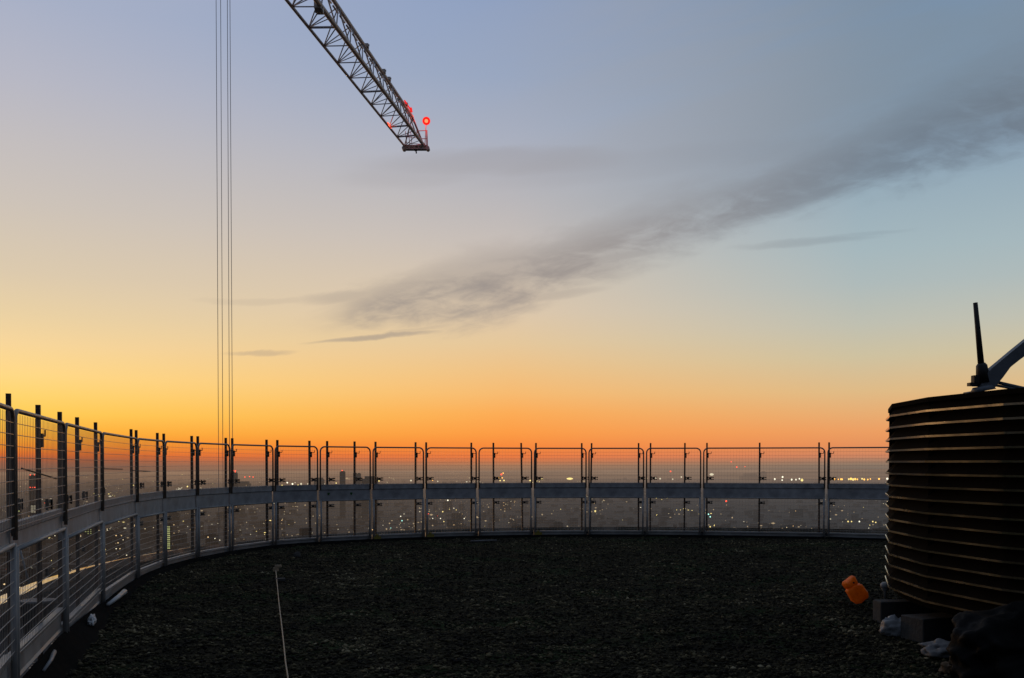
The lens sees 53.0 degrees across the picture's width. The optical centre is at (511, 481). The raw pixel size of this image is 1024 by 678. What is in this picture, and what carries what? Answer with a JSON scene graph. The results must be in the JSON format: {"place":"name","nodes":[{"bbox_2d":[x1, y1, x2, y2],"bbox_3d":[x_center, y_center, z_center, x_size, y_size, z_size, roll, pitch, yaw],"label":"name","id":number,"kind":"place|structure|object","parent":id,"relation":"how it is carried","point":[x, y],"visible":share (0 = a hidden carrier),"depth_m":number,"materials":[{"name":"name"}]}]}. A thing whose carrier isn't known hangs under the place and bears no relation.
{"place":"outdoors","nodes":[
{"label":"outdoors","id":0,"kind":"place"},
{"bbox_2d":[21,598,56,636],"bbox_3d":[-6.072,1.741,13.154,0.440,0.460,0.433,0,1,0],"label":"bucket","id":1,"kind":"object","parent":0,"point":[33,623],"visible":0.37,"depth_m":12.99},
{"bbox_2d":[0,583,112,677],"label":"roof gutter","id":2,"kind":"object","parent":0,"point":[72,599],"visible":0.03,"depth_m":13.26,"materials":[{"name":"metal"}]},
{"bbox_2d":[0,527,886,634],"bbox_3d":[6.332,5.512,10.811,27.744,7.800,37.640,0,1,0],"label":"parapet","id":3,"kind":"structure","parent":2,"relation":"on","point":[72,582],"depth_m":24.06,"materials":[{"name":"concrete"}]},
{"bbox_2d":[216,21,218,484],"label":"hoist rope","id":4,"kind":"object","parent":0,"point":[217,245],"depth_m":43.82,"materials":[{"name":"metal"}]},
{"bbox_2d":[220,0,222,440],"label":"hoist rope","id":5,"kind":"object","parent":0,"point":[221,236],"depth_m":43.80,"materials":[{"name":"metal"}]},
{"bbox_2d":[227,0,229,444],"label":"hoist rope","id":6,"kind":"object","parent":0,"point":[228,213],"depth_m":43.80,"materials":[{"name":"metal"}]},
{"bbox_2d":[230,47,232,437],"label":"hoist rope","id":7,"kind":"object","parent":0,"point":[231,226],"depth_m":43.82,"materials":[{"name":"metal"}]},
{"bbox_2d":[285,0,429,153],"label":"crane jib","id":8,"kind":"object","parent":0,"point":[319,8],"visible":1,"depth_m":62.09,"materials":[{"name":"paint"}]},
{"bbox_2d":[0,469,887,473],"bbox_3d":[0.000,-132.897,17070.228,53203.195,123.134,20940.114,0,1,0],"label":"hills","id":9,"kind":"structure","parent":0,"point":[618,471],"depth_m":25151.81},
{"bbox_2d":[0,473,888,574],"bbox_3d":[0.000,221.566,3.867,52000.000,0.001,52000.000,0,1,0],"label":"city ground","id":10,"kind":"structure","parent":0,"point":[740,505],"depth_m":5005.62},
{"bbox_2d":[6,565,35,586],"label":"city block","id":11,"kind":"structure","parent":10,"relation":"on","point":[23,574],"depth_m":1750.21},
{"bbox_2d":[29,474,35,515],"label":"tower block","id":12,"kind":"structure","parent":10,"relation":"on","point":[32,498],"depth_m":3000.99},
{"bbox_2d":[30,503,36,558],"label":"tower block","id":13,"kind":"structure","parent":10,"relation":"on","point":[32,504],"depth_m":2403.00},
{"bbox_2d":[84,527,94,558],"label":"tower block","id":14,"kind":"structure","parent":10,"relation":"on","point":[88,546],"depth_m":2302.92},
{"bbox_2d":[105,532,124,553],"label":"city block","id":15,"kind":"structure","parent":10,"relation":"on","point":[115,549],"depth_m":2542.00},
{"bbox_2d":[140,518,149,535],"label":"city block","id":16,"kind":"structure","parent":10,"relation":"on","point":[147,525],"depth_m":3149.36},
{"bbox_2d":[167,512,178,531],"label":"city block","id":17,"kind":"structure","parent":10,"relation":"on","point":[175,519],"depth_m":3355.10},
{"bbox_2d":[173,533,186,545],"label":"city block","id":18,"kind":"structure","parent":10,"relation":"on","point":[180,537],"depth_m":2641.36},
{"bbox_2d":[205,533,217,543],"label":"city block","id":19,"kind":"structure","parent":10,"relation":"on","point":[208,537],"depth_m":2740.30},
{"bbox_2d":[314,478,323,507],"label":"tower block","id":20,"kind":"structure","parent":10,"relation":"on","point":[322,483],"depth_m":5201.99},
{"bbox_2d":[340,470,345,517],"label":"tower block","id":21,"kind":"structure","parent":10,"relation":"on","point":[342,481],"depth_m":4202.18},
{"bbox_2d":[361,476,377,520],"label":"tower block","id":22,"kind":"structure","parent":10,"relation":"on","point":[364,511],"depth_m":4002.31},
{"bbox_2d":[0,472,887,594],"bbox_3d":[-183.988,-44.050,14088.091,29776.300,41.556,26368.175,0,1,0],"label":"rooftops","id":23,"kind":"object","parent":10,"relation":"on","point":[550,522],"visible":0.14,"depth_m":4010.46,"materials":[{"name":"concrete"}]},
{"bbox_2d":[20,477,873,569],"bbox_3d":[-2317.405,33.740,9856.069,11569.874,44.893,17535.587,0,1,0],"label":"warm city lights","id":24,"kind":"object","parent":10,"relation":"on","point":[431,514],"visible":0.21,"depth_m":4036.16},
{"bbox_2d":[443,501,451,511],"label":"city block","id":25,"kind":"structure","parent":10,"relation":"on","point":[447,505],"depth_m":4765.40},
{"bbox_2d":[739,473,758,479],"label":"tower block","id":26,"kind":"structure","parent":10,"relation":"on","point":[746,476],"depth_m":14001.55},
{"bbox_2d":[790,509,802,516],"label":"city block","id":27,"kind":"structure","parent":10,"relation":"on","point":[798,512],"depth_m":4272.60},
{"bbox_2d":[0,470,888,478],"bbox_3d":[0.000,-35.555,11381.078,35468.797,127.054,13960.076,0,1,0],"label":"hills","id":28,"kind":"structure","parent":0,"point":[851,474],"depth_m":16659.68,"materials":[{"name":"grey"}]},
{"bbox_2d":[65,536,951,677],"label":"roof deck","id":29,"kind":"structure","parent":0,"point":[479,669],"depth_m":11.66,"materials":[{"name":"gravel"}]},
{"bbox_2d":[0,543,17,677],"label":"barrier","id":30,"kind":"object","parent":29,"relation":"on","point":[12,657],"visible":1,"depth_m":6.58,"materials":[{"name":"metal"}]},
{"bbox_2d":[0,403,15,547],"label":"barrier","id":31,"kind":"object","parent":30,"relation":"on","point":[6,524],"visible":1,"depth_m":6.54,"materials":[{"name":"metal"}]},
{"bbox_2d":[5,393,22,651],"bbox_3d":[-3.634,0.416,7.449,0.162,2.107,0.225,0,1,-22],"label":"fence post","id":32,"kind":"object","parent":29,"relation":"on","point":[8,399],"visible":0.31,"depth_m":7.39,"materials":[{"name":"metal"}]},
{"bbox_2d":[6,527,67,677],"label":"barrier","id":33,"kind":"object","parent":29,"relation":"on","point":[35,642],"visible":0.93,"depth_m":7.76,"materials":[{"name":"metal"}]},
{"bbox_2d":[28,405,52,669],"bbox_3d":[-3.721,0.427,8.110,0.162,2.064,0.225,0,1,-16],"label":"fence post","id":34,"kind":"object","parent":29,"relation":"on","point":[37,409],"visible":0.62,"depth_m":8.06,"materials":[{"name":"metal"}]},
{"bbox_2d":[6,409,66,551],"bbox_3d":[-3.578,-0.033,7.784,0.075,0.935,2.337,0,1,-16],"label":"barrier","id":35,"kind":"object","parent":34,"relation":"attached to","point":[33,527],"visible":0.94,"depth_m":7.68,"materials":[{"name":"metal"}]},
{"bbox_2d":[51,412,71,644],"bbox_3d":[-4.032,0.407,9.196,0.162,2.065,0.225,0,1,-16],"label":"fence post","id":36,"kind":"object","parent":29,"relation":"on","point":[59,415],"visible":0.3,"depth_m":9.14,"materials":[{"name":"metal"}]},
{"bbox_2d":[58,423,102,539],"bbox_3d":[-4.280,-0.032,10.260,0.075,1.025,2.734,0,1,-16],"label":"barrier","id":37,"kind":"object","parent":36,"relation":"attached to","point":[84,515],"visible":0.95,"depth_m":10.16,"materials":[{"name":"metal"}]},
{"bbox_2d":[58,520,103,636],"bbox_3d":[-4.281,0.938,10.277,0.084,0.965,2.724,0,1,-16],"label":"barrier","id":38,"kind":"object","parent":29,"relation":"on","point":[91,601],"visible":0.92,"depth_m":10.38,"materials":[{"name":"metal"}]},
{"bbox_2d":[75,417,87,606],"bbox_3d":[-4.359,0.386,10.332,0.162,2.068,0.225,0,1,-16],"label":"fence post","id":39,"kind":"object","parent":29,"relation":"on","point":[77,447],"visible":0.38,"depth_m":10.28,"materials":[{"name":"metal"}]},
{"bbox_2d":[94,422,99,588],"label":"fence post","id":40,"kind":"object","parent":29,"relation":"on","point":[96,441],"visible":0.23,"depth_m":11.70,"materials":[{"name":"metal"}]},
{"bbox_2d":[97,432,137,525],"bbox_3d":[-4.928,-0.058,12.896,0.075,1.065,2.621,0,1,-12],"label":"barrier","id":41,"kind":"object","parent":40,"relation":"attached to","point":[117,507],"visible":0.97,"depth_m":12.86,"materials":[{"name":"metal"}]},
{"bbox_2d":[98,513,138,604],"bbox_3d":[-4.929,0.912,12.913,0.084,0.925,2.611,0,1,-12],"label":"barrier","id":42,"kind":"object","parent":29,"relation":"on","point":[117,585],"visible":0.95,"depth_m":12.93,"materials":[{"name":"metal"}]},
{"bbox_2d":[129,429,135,578],"bbox_3d":[-5.267,0.310,14.256,0.162,2.082,0.225,0,1,-11],"label":"fence post","id":43,"kind":"object","parent":29,"relation":"on","point":[131,450],"visible":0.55,"depth_m":14.20,"materials":[{"name":"metal"}]},
{"bbox_2d":[135,512,165,577],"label":"barrier","id":44,"kind":"object","parent":29,"relation":"on","point":[149,567],"visible":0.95,"depth_m":14.95,"materials":[{"name":"metal"}]},
{"bbox_2d":[156,433,162,566],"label":"fence post","id":45,"kind":"object","parent":29,"relation":"on","point":[157,516],"visible":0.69,"depth_m":15.70,"materials":[{"name":"metal"}]},
{"bbox_2d":[133,438,164,518],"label":"barrier","id":46,"kind":"object","parent":45,"relation":"attached to","point":[147,503],"visible":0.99,"depth_m":15.19,"materials":[{"name":"metal"}]},
{"bbox_2d":[162,508,197,565],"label":"barrier","id":47,"kind":"object","parent":29,"relation":"on","point":[177,558],"visible":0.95,"depth_m":16.55,"materials":[{"name":"metal"}]},
{"bbox_2d":[190,436,199,551],"bbox_3d":[-5.362,0.262,17.288,0.162,2.072,0.225,0,1,9],"label":"fence post","id":48,"kind":"object","parent":29,"relation":"on","point":[191,479],"visible":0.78,"depth_m":17.23,"materials":[{"name":"metal"}]},
{"bbox_2d":[162,440,197,511],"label":"barrier","id":49,"kind":"object","parent":48,"relation":"attached to","point":[178,499],"visible":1,"depth_m":16.48,"materials":[{"name":"metal"}]},
{"bbox_2d":[196,436,205,515],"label":"fence post","id":50,"kind":"object","parent":29,"relation":"on","point":[197,443],"visible":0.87,"depth_m":17.45,"materials":[{"name":"metal"}]},
{"bbox_2d":[195,442,230,507],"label":"barrier","id":51,"kind":"object","parent":50,"relation":"attached to","point":[213,496],"visible":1,"depth_m":17.88,"materials":[{"name":"metal"}]},
{"bbox_2d":[198,505,230,556],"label":"barrier","id":52,"kind":"object","parent":29,"relation":"on","point":[210,551],"visible":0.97,"depth_m":17.95,"materials":[{"name":"metal"}]},
{"bbox_2d":[224,438,228,551],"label":"fence post","id":53,"kind":"object","parent":29,"relation":"on","point":[226,451],"visible":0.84,"depth_m":18.49,"materials":[{"name":"metal"}]},
{"bbox_2d":[231,438,239,518],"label":"fence post","id":54,"kind":"object","parent":29,"relation":"on","point":[233,455],"visible":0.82,"depth_m":18.77,"materials":[{"name":"metal"}]},
{"bbox_2d":[231,502,273,550],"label":"barrier","id":55,"kind":"object","parent":29,"relation":"on","point":[250,545],"visible":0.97,"depth_m":19.21,"materials":[{"name":"metal"}]},
{"bbox_2d":[265,440,271,540],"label":"fence post","id":56,"kind":"object","parent":29,"relation":"on","point":[267,452],"visible":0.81,"depth_m":19.83,"materials":[{"name":"metal"}]},
{"bbox_2d":[229,444,273,504],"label":"barrier","id":57,"kind":"object","parent":56,"relation":"attached to","point":[249,494],"visible":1,"depth_m":19.22,"materials":[{"name":"metal"}]},
{"bbox_2d":[273,445,317,502],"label":"barrier","id":58,"kind":"object","parent":56,"relation":"attached to","point":[291,492],"visible":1,"depth_m":20.31,"materials":[{"name":"metal"}]},
{"bbox_2d":[273,565,288,677],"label":"conductor cord","id":59,"kind":"object","parent":29,"relation":"on","point":[275,569],"visible":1,"depth_m":11.29,"materials":[{"name":"metal"}]},
{"bbox_2d":[276,440,285,539],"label":"fence post","id":60,"kind":"object","parent":29,"relation":"on","point":[278,452],"visible":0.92,"depth_m":20.08,"materials":[{"name":"metal"}]},
{"bbox_2d":[274,500,317,544],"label":"barrier","id":61,"kind":"object","parent":29,"relation":"on","point":[297,540],"visible":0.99,"depth_m":20.35,"materials":[{"name":"metal"}]},
{"bbox_2d":[308,441,316,537],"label":"fence post","id":62,"kind":"object","parent":29,"relation":"on","point":[310,479],"visible":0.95,"depth_m":20.69,"materials":[{"name":"metal"}]},
{"bbox_2d":[326,441,333,536],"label":"fence post","id":63,"kind":"object","parent":29,"relation":"on","point":[327,478],"visible":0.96,"depth_m":20.96,"materials":[{"name":"metal"}]},
{"bbox_2d":[319,499,370,541],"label":"barrier","id":64,"kind":"object","parent":29,"relation":"on","point":[339,538],"visible":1,"depth_m":21.15,"materials":[{"name":"metal"}]},
{"bbox_2d":[353,441,361,534],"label":"fence post","id":65,"kind":"object","parent":29,"relation":"on","point":[354,482],"visible":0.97,"depth_m":21.35,"materials":[{"name":"metal"}]},
{"bbox_2d":[319,446,370,500],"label":"barrier","id":66,"kind":"object","parent":65,"relation":"attached to","point":[344,491],"visible":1,"depth_m":21.14,"materials":[{"name":"metal"}]},
{"bbox_2d":[374,442,382,533],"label":"fence post","id":67,"kind":"object","parent":29,"relation":"on","point":[376,478],"visible":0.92,"depth_m":21.63,"materials":[{"name":"metal"}]},
{"bbox_2d":[372,498,423,538],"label":"barrier","id":68,"kind":"object","parent":29,"relation":"on","point":[387,535],"visible":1,"depth_m":21.84,"materials":[{"name":"metal"}]},
{"bbox_2d":[414,442,422,532],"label":"fence post","id":69,"kind":"object","parent":29,"relation":"on","point":[416,479],"visible":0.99,"depth_m":22.10,"materials":[{"name":"metal"}]},
{"bbox_2d":[372,447,423,499],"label":"barrier","id":70,"kind":"object","parent":69,"relation":"attached to","point":[385,491],"visible":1,"depth_m":21.80,"materials":[{"name":"metal"}]},
{"bbox_2d":[425,442,433,532],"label":"fence post","id":71,"kind":"object","parent":29,"relation":"on","point":[427,480],"visible":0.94,"depth_m":22.19,"materials":[{"name":"metal"}]},
{"bbox_2d":[425,497,476,536],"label":"barrier","id":72,"kind":"object","parent":29,"relation":"on","point":[436,534],"visible":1,"depth_m":22.36,"materials":[{"name":"metal"}]},
{"bbox_2d":[22,534,886,677],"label":"roof edge strip","id":73,"kind":"object","parent":29,"relation":"on","point":[71,646],"visible":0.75,"depth_m":11.96,"materials":[{"name":"metal"}]},
{"bbox_2d":[42,650,56,671],"bbox_3d":[-3.479,1.346,7.735,0.042,0.040,0.768,0,1,-20],"label":"plastic pipe","id":74,"kind":"object","parent":73,"relation":"on","point":[51,658],"visible":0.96,"depth_m":7.69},
{"bbox_2d":[106,589,126,605],"bbox_3d":[-4.573,1.341,11.900,0.061,0.064,1.168,0,1,-13],"label":"plastic roll","id":75,"kind":"object","parent":73,"relation":"on","point":[123,592],"visible":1,"depth_m":11.82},
{"bbox_2d":[470,443,477,530],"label":"fence post","id":76,"kind":"object","parent":29,"relation":"on","point":[471,476],"visible":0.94,"depth_m":22.56,"materials":[{"name":"metal"}]},
{"bbox_2d":[425,447,476,498],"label":"barrier","id":77,"kind":"object","parent":76,"relation":"attached to","point":[445,490],"visible":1,"depth_m":22.35,"materials":[{"name":"metal"}]},
{"bbox_2d":[492,443,500,530],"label":"fence post","id":78,"kind":"object","parent":29,"relation":"on","point":[493,457],"visible":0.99,"depth_m":22.70,"materials":[{"name":"metal"}]},
{"bbox_2d":[478,497,531,535],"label":"barrier","id":79,"kind":"object","parent":29,"relation":"on","point":[480,532],"visible":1,"depth_m":22.69,"materials":[{"name":"metal"}]},
{"bbox_2d":[478,447,531,497],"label":"barrier","id":80,"kind":"object","parent":79,"relation":"on","point":[516,489],"visible":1,"depth_m":22.68,"materials":[{"name":"metal"}]},
{"bbox_2d":[520,443,528,530],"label":"fence post","id":81,"kind":"object","parent":29,"relation":"on","point":[522,476],"visible":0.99,"depth_m":22.83,"materials":[{"name":"metal"}]},
{"bbox_2d":[532,443,542,534],"bbox_3d":[0.568,0.166,22.905,0.225,2.070,0.162,0,1,-9],"label":"fence post","id":82,"kind":"object","parent":29,"relation":"on","point":[540,477],"visible":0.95,"depth_m":22.88,"materials":[{"name":"metal"}]},
{"bbox_2d":[534,497,585,534],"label":"barrier","id":83,"kind":"object","parent":29,"relation":"on","point":[541,532],"visible":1,"depth_m":22.90,"materials":[{"name":"metal"}]},
{"bbox_2d":[581,443,587,529],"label":"fence post","id":84,"kind":"object","parent":29,"relation":"on","point":[582,477],"visible":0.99,"depth_m":22.99,"materials":[{"name":"metal"}]},
{"bbox_2d":[534,448,586,496],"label":"barrier","id":85,"kind":"object","parent":84,"relation":"attached to","point":[544,489],"visible":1,"depth_m":22.90,"materials":[{"name":"metal"}]},
{"bbox_2d":[590,443,597,529],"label":"fence post","id":86,"kind":"object","parent":29,"relation":"on","point":[592,478],"visible":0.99,"depth_m":22.99,"materials":[{"name":"metal"}]},
{"bbox_2d":[588,497,643,534],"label":"barrier","id":87,"kind":"object","parent":29,"relation":"on","point":[600,531],"visible":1,"depth_m":22.92,"materials":[{"name":"metal"}]},
{"bbox_2d":[588,448,643,497],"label":"barrier","id":88,"kind":"object","parent":87,"relation":"on","point":[616,489],"visible":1,"depth_m":22.93,"materials":[{"name":"metal"}]},
{"bbox_2d":[637,443,644,529],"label":"fence post","id":89,"kind":"object","parent":29,"relation":"on","point":[639,477],"visible":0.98,"depth_m":22.95,"materials":[{"name":"metal"}]},
{"bbox_2d":[649,443,656,529],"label":"fence post","id":90,"kind":"object","parent":29,"relation":"on","point":[652,478],"visible":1,"depth_m":22.92,"materials":[{"name":"metal"}]},
{"bbox_2d":[646,448,700,496],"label":"barrier","id":91,"kind":"object","parent":90,"relation":"attached to","point":[670,489],"visible":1,"depth_m":22.82,"materials":[{"name":"metal"}]},
{"bbox_2d":[646,497,700,534],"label":"barrier","id":92,"kind":"object","parent":29,"relation":"on","point":[659,532],"visible":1,"depth_m":22.85,"materials":[{"name":"metal"}]},
{"bbox_2d":[683,443,691,530],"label":"fence post","id":93,"kind":"object","parent":29,"relation":"on","point":[685,477],"visible":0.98,"depth_m":22.83,"materials":[{"name":"metal"}]},
{"bbox_2d":[706,443,713,530],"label":"fence post","id":94,"kind":"object","parent":29,"relation":"on","point":[707,479],"visible":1,"depth_m":22.76,"materials":[{"name":"metal"}]},
{"bbox_2d":[758,443,766,531],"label":"fence post","id":95,"kind":"object","parent":29,"relation":"on","point":[759,501],"visible":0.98,"depth_m":22.55,"materials":[{"name":"metal"}]},
{"bbox_2d":[703,497,824,536],"bbox_3d":[5.500,0.773,22.486,2.590,0.870,0.084,0,1,12],"label":"barrier","id":96,"kind":"object","parent":29,"relation":"on","point":[793,533],"visible":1,"depth_m":22.48,"materials":[{"name":"metal"}]},
{"bbox_2d":[816,442,825,536],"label":"fence post","id":97,"kind":"object","parent":29,"relation":"on","point":[819,457],"visible":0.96,"depth_m":22.26,"materials":[{"name":"metal"}]},
{"bbox_2d":[703,447,825,497],"bbox_3d":[5.500,-0.197,22.468,2.599,1.120,0.075,0,1,12],"label":"barrier","id":98,"kind":"object","parent":97,"relation":"attached to","point":[791,490],"visible":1,"depth_m":22.47,"materials":[{"name":"metal"}]},
{"bbox_2d":[826,442,836,536],"bbox_3d":[6.900,0.177,22.225,0.225,2.070,0.162,0,1,13],"label":"fence post","id":99,"kind":"object","parent":29,"relation":"on","point":[829,481],"visible":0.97,"depth_m":22.21,"materials":[{"name":"metal"}]},
{"bbox_2d":[827,447,888,498],"bbox_3d":[7.833,-0.185,21.773,2.205,1.120,0.075,0,1,22],"label":"barrier","id":100,"kind":"object","parent":99,"relation":"attached to","point":[836,490],"visible":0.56,"depth_m":21.97,"materials":[{"name":"metal"}]},
{"bbox_2d":[842,575,868,603],"bbox_3d":[3.922,1.231,11.751,0.200,0.309,0.195,-38,6,-6],"label":"canister","id":101,"kind":"object","parent":29,"relation":"on","point":[856,591],"visible":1,"depth_m":11.68,"materials":[{"name":"orange plastic"}]},
{"bbox_2d":[827,498,888,537],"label":"barrier","id":102,"kind":"object","parent":29,"relation":"on","point":[861,535],"visible":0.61,"depth_m":21.98,"materials":[{"name":"metal"}]},
{"bbox_2d":[879,614,900,636],"bbox_3d":[3.596,1.343,9.668,0.272,0.198,0.233,0,1,0],"label":"plastic bag","id":103,"kind":"object","parent":29,"relation":"on","point":[890,625],"visible":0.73,"depth_m":9.60,"materials":[{"name":"plastic"}]},
{"bbox_2d":[873,599,930,622],"bbox_3d":[4.290,1.326,10.573,1.100,0.220,0.200,0,1,-4],"label":"concrete block","id":104,"kind":"object","parent":29,"relation":"on","point":[884,608],"depth_m":10.46,"materials":[{"name":"concrete"}]},
{"bbox_2d":[880,582,888,598],"bbox_3d":[3.914,1.136,10.771,0.100,0.172,0.097,0,1,0],"label":"pipe valve","id":105,"kind":"object","parent":104,"relation":"on","point":[884,587],"visible":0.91,"depth_m":10.75,"materials":[{"name":"white plastic"}]},
{"bbox_2d":[901,612,954,642],"bbox_3d":[4.175,1.343,9.593,1.100,0.220,0.300,0,1,-20],"label":"concrete block","id":106,"kind":"object","parent":29,"relation":"on","point":[923,627],"depth_m":9.35,"materials":[{"name":"concrete"}]},
{"bbox_2d":[919,638,949,657],"bbox_3d":[3.679,1.389,8.661,0.463,0.140,0.401,0,1,0],"label":"plastic sheet","id":107,"kind":"object","parent":29,"relation":"on","point":[937,647],"visible":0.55,"depth_m":8.58,"materials":[{"name":"plastic"}]},
{"bbox_2d":[938,662,951,673],"bbox_3d":[3.411,1.429,7.928,0.230,0.086,0.151,0,1,0],"label":"timber scrap","id":108,"kind":"object","parent":29,"relation":"on","point":[945,667],"visible":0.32,"depth_m":7.90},
{"bbox_2d":[885,388,1023,614],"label":"roof plant drum","id":109,"kind":"object","parent":29,"relation":"on","point":[954,515],"visible":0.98,"depth_m":8.71,"materials":[{"name":"metal"}]},
{"bbox_2d":[963,302,1023,392],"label":"davit","id":110,"kind":"object","parent":109,"relation":"on","point":[985,378],"visible":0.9,"depth_m":8.55,"materials":[{"name":"metal"}]},
{"bbox_2d":[946,600,1023,677],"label":"rubble sack","id":111,"kind":"object","parent":29,"relation":"on","point":[986,643],"visible":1,"depth_m":7.60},
{"bbox_2d":[0,0,1023,471],"label":"sky","id":112,"kind":"structure","parent":0,"point":[622,223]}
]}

